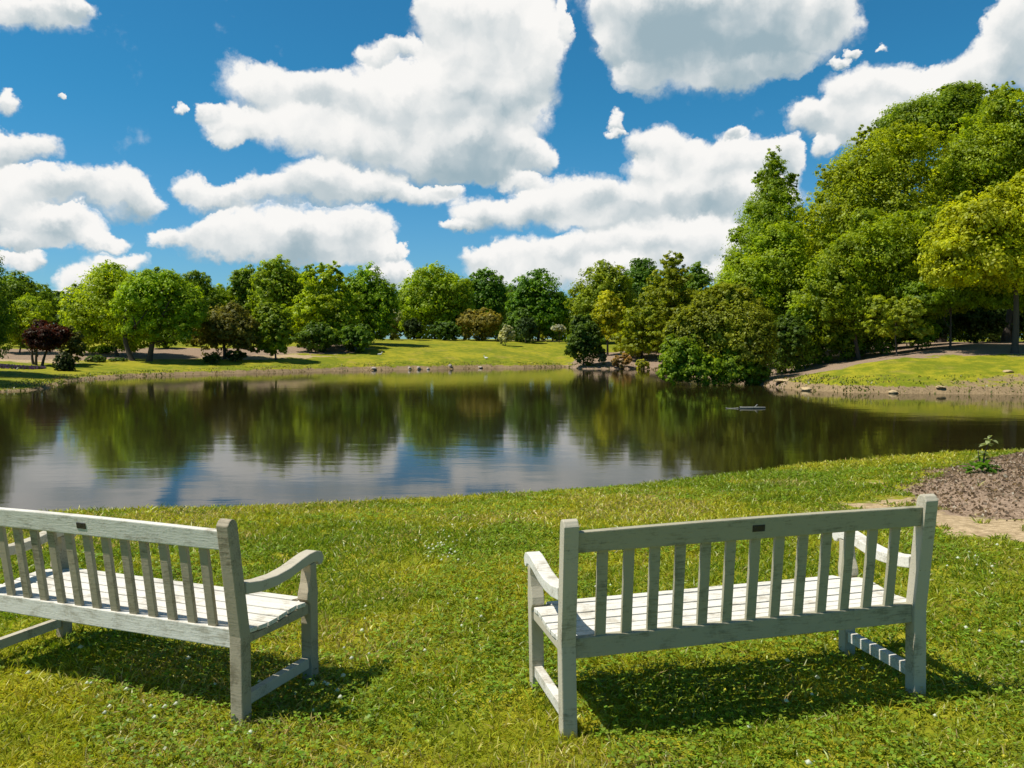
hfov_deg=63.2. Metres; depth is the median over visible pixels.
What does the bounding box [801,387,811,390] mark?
rock
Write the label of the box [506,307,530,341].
round shrub
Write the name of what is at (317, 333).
evergreen shrub
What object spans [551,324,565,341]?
flowering tree
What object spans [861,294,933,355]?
slender tree
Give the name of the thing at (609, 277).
broadleaf tree
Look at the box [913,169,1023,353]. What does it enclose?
broadleaf tree
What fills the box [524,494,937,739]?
park bench
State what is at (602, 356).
shrub
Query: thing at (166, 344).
round shrub
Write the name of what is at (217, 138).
sky
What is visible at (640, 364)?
shrub
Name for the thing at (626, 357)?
shrub
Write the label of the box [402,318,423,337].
evergreen shrub
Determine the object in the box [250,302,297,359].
slender tree
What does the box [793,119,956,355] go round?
broadleaf tree
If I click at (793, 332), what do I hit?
round shrub
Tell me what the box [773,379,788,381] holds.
rock
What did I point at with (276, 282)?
broadleaf tree
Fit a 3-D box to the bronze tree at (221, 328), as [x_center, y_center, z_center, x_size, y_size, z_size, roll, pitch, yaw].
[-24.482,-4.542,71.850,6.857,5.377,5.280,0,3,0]
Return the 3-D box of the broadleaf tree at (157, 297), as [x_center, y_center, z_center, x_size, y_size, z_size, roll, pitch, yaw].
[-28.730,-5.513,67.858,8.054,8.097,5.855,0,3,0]
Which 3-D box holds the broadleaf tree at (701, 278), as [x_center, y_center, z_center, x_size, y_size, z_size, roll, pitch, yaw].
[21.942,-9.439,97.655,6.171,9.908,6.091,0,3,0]
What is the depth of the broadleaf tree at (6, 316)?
50.81 m
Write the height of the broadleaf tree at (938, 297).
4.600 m
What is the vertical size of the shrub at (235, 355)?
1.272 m
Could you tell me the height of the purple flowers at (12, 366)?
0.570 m
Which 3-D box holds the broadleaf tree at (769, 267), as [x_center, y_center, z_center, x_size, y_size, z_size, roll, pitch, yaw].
[17.595,-5.799,55.709,8.733,10.153,7.706,0,3,0]
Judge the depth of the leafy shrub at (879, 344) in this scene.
52.09 m
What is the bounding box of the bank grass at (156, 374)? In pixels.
[0,360,1023,393]
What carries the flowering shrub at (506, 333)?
on the ground at (970, 362)
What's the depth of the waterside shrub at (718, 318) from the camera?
46.34 m
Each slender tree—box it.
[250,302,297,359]
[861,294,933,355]
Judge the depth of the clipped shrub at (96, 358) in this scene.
65.67 m
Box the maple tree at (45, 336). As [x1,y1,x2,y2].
[20,319,72,365]
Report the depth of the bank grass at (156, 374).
45.49 m
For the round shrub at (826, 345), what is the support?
on the ground at (970, 362)
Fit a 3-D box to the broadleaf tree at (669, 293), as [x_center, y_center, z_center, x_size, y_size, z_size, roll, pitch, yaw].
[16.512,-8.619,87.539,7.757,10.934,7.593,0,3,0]
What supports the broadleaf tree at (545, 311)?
on the ground at (970, 362)
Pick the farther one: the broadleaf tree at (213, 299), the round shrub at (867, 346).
the broadleaf tree at (213, 299)
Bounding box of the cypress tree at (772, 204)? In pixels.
[709,145,809,357]
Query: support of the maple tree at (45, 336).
on the ground at (970, 362)
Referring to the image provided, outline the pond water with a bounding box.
[0,367,1023,511]
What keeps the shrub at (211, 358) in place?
on the ground at (970, 362)
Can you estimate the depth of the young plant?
10.38 m
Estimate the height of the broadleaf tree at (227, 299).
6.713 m
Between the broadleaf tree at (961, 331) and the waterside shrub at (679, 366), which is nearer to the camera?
the waterside shrub at (679, 366)
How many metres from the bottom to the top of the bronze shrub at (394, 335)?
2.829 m
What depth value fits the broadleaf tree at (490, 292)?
114.12 m
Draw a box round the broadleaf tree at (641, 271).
[621,257,659,328]
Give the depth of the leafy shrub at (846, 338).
51.22 m
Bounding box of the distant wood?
[48,283,1023,340]
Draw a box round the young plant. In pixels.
[959,435,1000,472]
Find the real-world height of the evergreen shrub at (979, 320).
3.343 m
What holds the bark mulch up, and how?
on the ground at (970, 362)
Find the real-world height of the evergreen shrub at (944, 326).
3.298 m
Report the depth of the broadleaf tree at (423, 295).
107.76 m
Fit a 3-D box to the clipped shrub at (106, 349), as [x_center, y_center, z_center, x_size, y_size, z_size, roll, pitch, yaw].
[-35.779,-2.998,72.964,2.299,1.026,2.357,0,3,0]
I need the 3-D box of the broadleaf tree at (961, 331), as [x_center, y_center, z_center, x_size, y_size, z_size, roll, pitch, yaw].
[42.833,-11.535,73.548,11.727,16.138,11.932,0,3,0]
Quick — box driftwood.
[726,404,764,408]
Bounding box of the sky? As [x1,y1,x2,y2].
[0,0,1023,338]
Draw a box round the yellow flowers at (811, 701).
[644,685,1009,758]
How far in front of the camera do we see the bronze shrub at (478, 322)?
105.56 m
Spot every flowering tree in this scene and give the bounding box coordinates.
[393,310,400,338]
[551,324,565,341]
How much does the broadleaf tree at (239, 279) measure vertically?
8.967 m
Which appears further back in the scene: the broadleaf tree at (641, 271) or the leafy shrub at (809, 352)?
the broadleaf tree at (641, 271)
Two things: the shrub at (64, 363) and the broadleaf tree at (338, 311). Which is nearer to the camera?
the shrub at (64, 363)
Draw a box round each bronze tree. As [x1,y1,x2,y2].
[191,300,267,358]
[609,295,667,358]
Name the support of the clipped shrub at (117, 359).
on the ground at (970, 362)
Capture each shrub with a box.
[52,351,75,369]
[57,325,86,362]
[84,355,106,361]
[91,345,113,352]
[108,357,128,360]
[155,330,177,347]
[184,338,197,345]
[202,354,220,363]
[225,350,246,361]
[290,320,340,351]
[336,323,375,351]
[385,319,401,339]
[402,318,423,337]
[429,319,461,339]
[455,307,502,339]
[498,324,515,345]
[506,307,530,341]
[515,315,538,342]
[540,318,568,339]
[563,314,605,365]
[597,348,606,364]
[611,352,631,367]
[635,358,649,368]
[655,333,773,385]
[661,281,780,380]
[768,312,809,373]
[785,305,822,368]
[807,322,841,363]
[826,305,868,360]
[847,320,874,356]
[864,307,901,353]
[865,335,911,348]
[896,312,942,349]
[901,313,957,344]
[947,305,1009,342]
[972,307,1019,341]
[998,308,1023,341]
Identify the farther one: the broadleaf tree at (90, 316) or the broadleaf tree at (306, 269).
the broadleaf tree at (306, 269)
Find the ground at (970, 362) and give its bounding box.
[0,338,1023,767]
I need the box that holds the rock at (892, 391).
[888,390,897,393]
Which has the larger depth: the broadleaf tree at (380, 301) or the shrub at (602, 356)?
the broadleaf tree at (380, 301)
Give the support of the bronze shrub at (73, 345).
on the ground at (970, 362)
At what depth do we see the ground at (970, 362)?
5.93 m
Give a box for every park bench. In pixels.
[0,507,322,725]
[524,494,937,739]
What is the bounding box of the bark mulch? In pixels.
[883,451,1023,520]
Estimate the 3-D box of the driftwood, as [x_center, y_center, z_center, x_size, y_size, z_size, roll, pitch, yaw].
[8.234,0.814,29.347,1.404,0.192,0.176,0,3,-4]
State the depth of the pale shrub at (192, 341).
81.62 m
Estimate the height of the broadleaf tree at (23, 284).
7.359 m
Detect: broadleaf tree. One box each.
[0,256,20,358]
[0,270,59,314]
[2,304,44,352]
[10,293,56,345]
[56,259,155,355]
[108,266,212,360]
[167,270,226,337]
[209,283,236,310]
[225,264,256,322]
[245,254,309,337]
[286,260,367,347]
[302,264,320,321]
[337,261,401,340]
[395,260,475,338]
[461,267,508,337]
[505,268,570,340]
[563,259,637,341]
[590,290,625,355]
[621,257,659,328]
[636,250,698,329]
[682,261,717,294]
[710,220,834,320]
[789,201,969,359]
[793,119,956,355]
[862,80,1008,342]
[887,277,1023,348]
[911,80,1023,341]
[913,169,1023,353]
[947,275,1023,341]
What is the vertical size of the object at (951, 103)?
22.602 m
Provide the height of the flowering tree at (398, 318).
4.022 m
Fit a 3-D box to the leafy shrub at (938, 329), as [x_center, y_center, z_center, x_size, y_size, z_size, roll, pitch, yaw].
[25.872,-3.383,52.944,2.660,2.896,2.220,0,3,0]
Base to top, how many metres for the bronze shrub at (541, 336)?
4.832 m
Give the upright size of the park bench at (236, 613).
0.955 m
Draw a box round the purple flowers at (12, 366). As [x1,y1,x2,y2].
[0,363,45,369]
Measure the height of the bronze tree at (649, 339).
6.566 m
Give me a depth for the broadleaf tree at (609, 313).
86.97 m
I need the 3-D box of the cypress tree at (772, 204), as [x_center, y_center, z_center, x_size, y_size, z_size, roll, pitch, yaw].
[18.666,-9.763,63.722,8.147,16.408,10.431,0,3,0]
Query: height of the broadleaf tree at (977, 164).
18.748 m
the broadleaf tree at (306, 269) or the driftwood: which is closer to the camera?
the driftwood
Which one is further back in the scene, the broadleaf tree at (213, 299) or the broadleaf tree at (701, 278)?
the broadleaf tree at (701, 278)
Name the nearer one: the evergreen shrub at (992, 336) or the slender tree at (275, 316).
the evergreen shrub at (992, 336)
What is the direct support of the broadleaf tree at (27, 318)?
on the ground at (970, 362)
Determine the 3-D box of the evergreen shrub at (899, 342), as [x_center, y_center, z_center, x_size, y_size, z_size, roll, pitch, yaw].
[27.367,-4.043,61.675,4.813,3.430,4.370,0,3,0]
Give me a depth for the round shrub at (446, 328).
102.98 m
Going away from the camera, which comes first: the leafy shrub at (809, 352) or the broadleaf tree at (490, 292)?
the leafy shrub at (809, 352)
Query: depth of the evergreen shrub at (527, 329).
102.33 m
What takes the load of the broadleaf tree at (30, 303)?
on the ground at (970, 362)
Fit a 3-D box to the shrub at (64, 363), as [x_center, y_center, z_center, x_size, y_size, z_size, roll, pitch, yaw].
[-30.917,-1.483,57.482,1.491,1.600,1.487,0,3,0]
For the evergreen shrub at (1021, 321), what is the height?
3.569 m
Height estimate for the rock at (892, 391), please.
0.194 m
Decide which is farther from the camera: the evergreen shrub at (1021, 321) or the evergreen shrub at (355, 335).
the evergreen shrub at (355, 335)
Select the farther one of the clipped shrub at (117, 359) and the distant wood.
the distant wood

